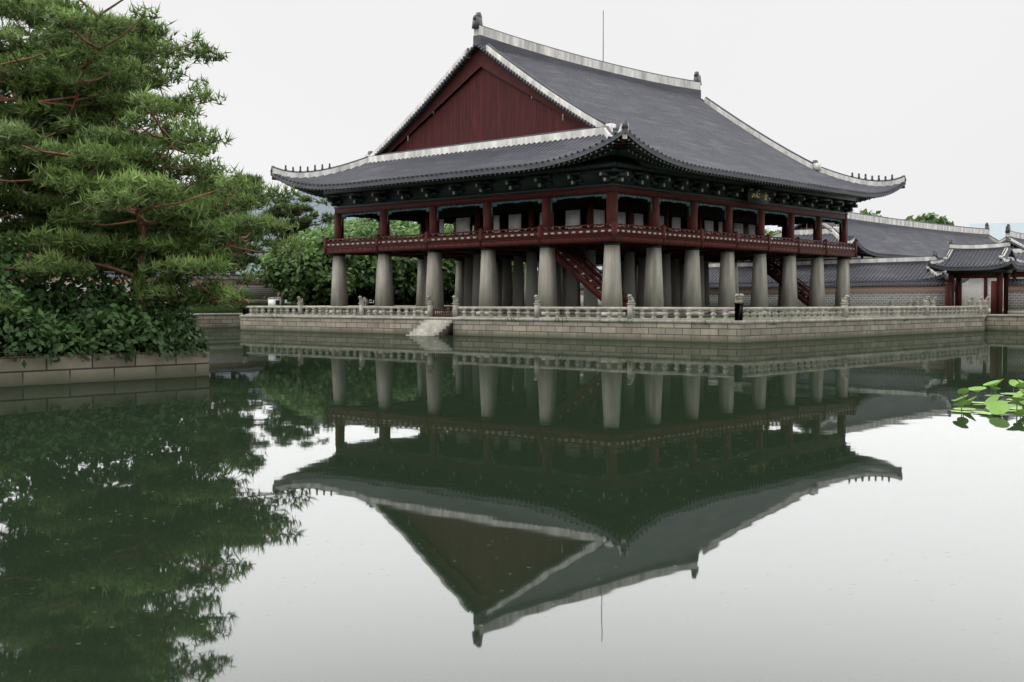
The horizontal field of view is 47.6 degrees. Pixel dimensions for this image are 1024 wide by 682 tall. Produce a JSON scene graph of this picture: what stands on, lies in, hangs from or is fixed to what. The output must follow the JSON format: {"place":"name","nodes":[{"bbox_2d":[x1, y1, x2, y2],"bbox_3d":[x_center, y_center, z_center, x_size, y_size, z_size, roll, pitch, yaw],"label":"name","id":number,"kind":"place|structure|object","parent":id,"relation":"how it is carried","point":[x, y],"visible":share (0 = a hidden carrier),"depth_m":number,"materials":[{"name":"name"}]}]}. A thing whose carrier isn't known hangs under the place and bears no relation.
{"place":"outdoors","nodes":[
{"label":"outdoors","id":0,"kind":"place"},
{"bbox_2d":[0,350,208,386],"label":"retaining wall","id":1,"kind":"structure","parent":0,"point":[40,370],"depth_m":34.39,"materials":[{"name":"stone"}]},
{"bbox_2d":[0,230,209,367],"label":"shrubs","id":2,"kind":"object","parent":1,"relation":"on","point":[58,316],"visible":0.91,"depth_m":35.32,"materials":[{"name":"plant"}]},
{"bbox_2d":[0,0,316,320],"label":"island pine","id":3,"kind":"object","parent":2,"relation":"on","point":[113,151],"depth_m":36.40,"materials":[{"name":"green plant"}]},
{"bbox_2d":[73,190,409,302],"bbox_3d":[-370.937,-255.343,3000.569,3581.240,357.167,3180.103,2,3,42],"label":"distant mountain","id":4,"kind":"structure","parent":0,"point":[322,208],"depth_m":3189.54,"materials":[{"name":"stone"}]},
{"bbox_2d":[268,297,280,305],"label":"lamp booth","id":5,"kind":"object","parent":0,"point":[274,301],"visible":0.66,"depth_m":100.82,"materials":[{"name":"stone"}]},
{"bbox_2d":[0,327,1023,681],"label":"pond water","id":6,"kind":"structure","parent":0,"point":[306,507],"depth_m":12.83,"materials":[{"name":"liquid"}]},
{"bbox_2d":[952,379,1023,419],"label":"lily pads","id":7,"kind":"object","parent":6,"relation":"on","point":[994,406],"visible":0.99,"depth_m":25.80,"materials":[{"name":"plant"}]},
{"bbox_2d":[0,0,1023,231],"label":"sky","id":8,"kind":"structure","parent":0,"point":[930,93],"materials":[{"name":"white"}]},
{"bbox_2d":[158,311,1023,330],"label":"retaining wall","id":9,"kind":"structure","parent":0,"point":[992,321],"depth_m":106.40,"materials":[{"name":"stone"}]},
{"bbox_2d":[240,294,984,342],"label":"stone terrace","id":10,"kind":"structure","parent":0,"point":[740,326],"depth_m":79.82,"materials":[{"name":"stone"}]},
{"bbox_2d":[270,10,906,312],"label":"pavilion","id":11,"kind":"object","parent":10,"relation":"on","point":[507,146],"visible":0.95,"depth_m":89.84,"materials":[{"name":"grey tile"}]},
{"bbox_2d":[329,245,852,315],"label":"stone pillars","id":12,"kind":"structure","parent":10,"relation":"on","point":[655,277],"depth_m":92.89,"materials":[{"name":"grey stone"}]},
{"bbox_2d":[928,237,1023,313],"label":"bridge gate","id":13,"kind":"structure","parent":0,"point":[1000,261],"depth_m":103.77,"materials":[{"name":"tile"}]},
{"label":"ground","id":14,"kind":"structure","parent":0,"visible":0},
{"bbox_2d":[4,271,409,312],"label":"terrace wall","id":15,"kind":"structure","parent":14,"relation":"on","point":[259,290],"depth_m":129.66,"materials":[{"name":"stone"}]},
{"bbox_2d":[0,172,954,311],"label":"tree","id":16,"kind":"object","parent":14,"relation":"on","point":[283,276],"depth_m":126.17,"materials":[{"name":"green plant"}]},
{"bbox_2d":[369,279,1023,313],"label":"wall","id":17,"kind":"structure","parent":14,"relation":"on","point":[877,293],"depth_m":110.40,"materials":[{"name":"stone"}]},
{"bbox_2d":[537,250,969,309],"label":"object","id":18,"kind":"structure","parent":14,"relation":"on","point":[892,268],"depth_m":116.24,"materials":[{"name":"tile"}]},
{"bbox_2d":[741,212,998,261],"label":"hall","id":19,"kind":"structure","parent":14,"relation":"on","point":[873,236],"depth_m":135.61,"materials":[{"name":"tile"}]},
{"bbox_2d":[913,296,989,318],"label":"stone statues","id":20,"kind":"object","parent":14,"relation":"on","point":[969,303],"depth_m":99.62,"materials":[{"name":"stone"}]},
{"bbox_2d":[941,224,1023,313],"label":"hall","id":21,"kind":"structure","parent":14,"relation":"on","point":[976,288],"depth_m":117.39,"materials":[{"name":"paint"}]},
{"bbox_2d":[969,222,1023,239],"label":"mountain","id":22,"kind":"structure","parent":14,"relation":"on","point":[997,231],"depth_m":592.66,"materials":[{"name":"stone"}]}
]}

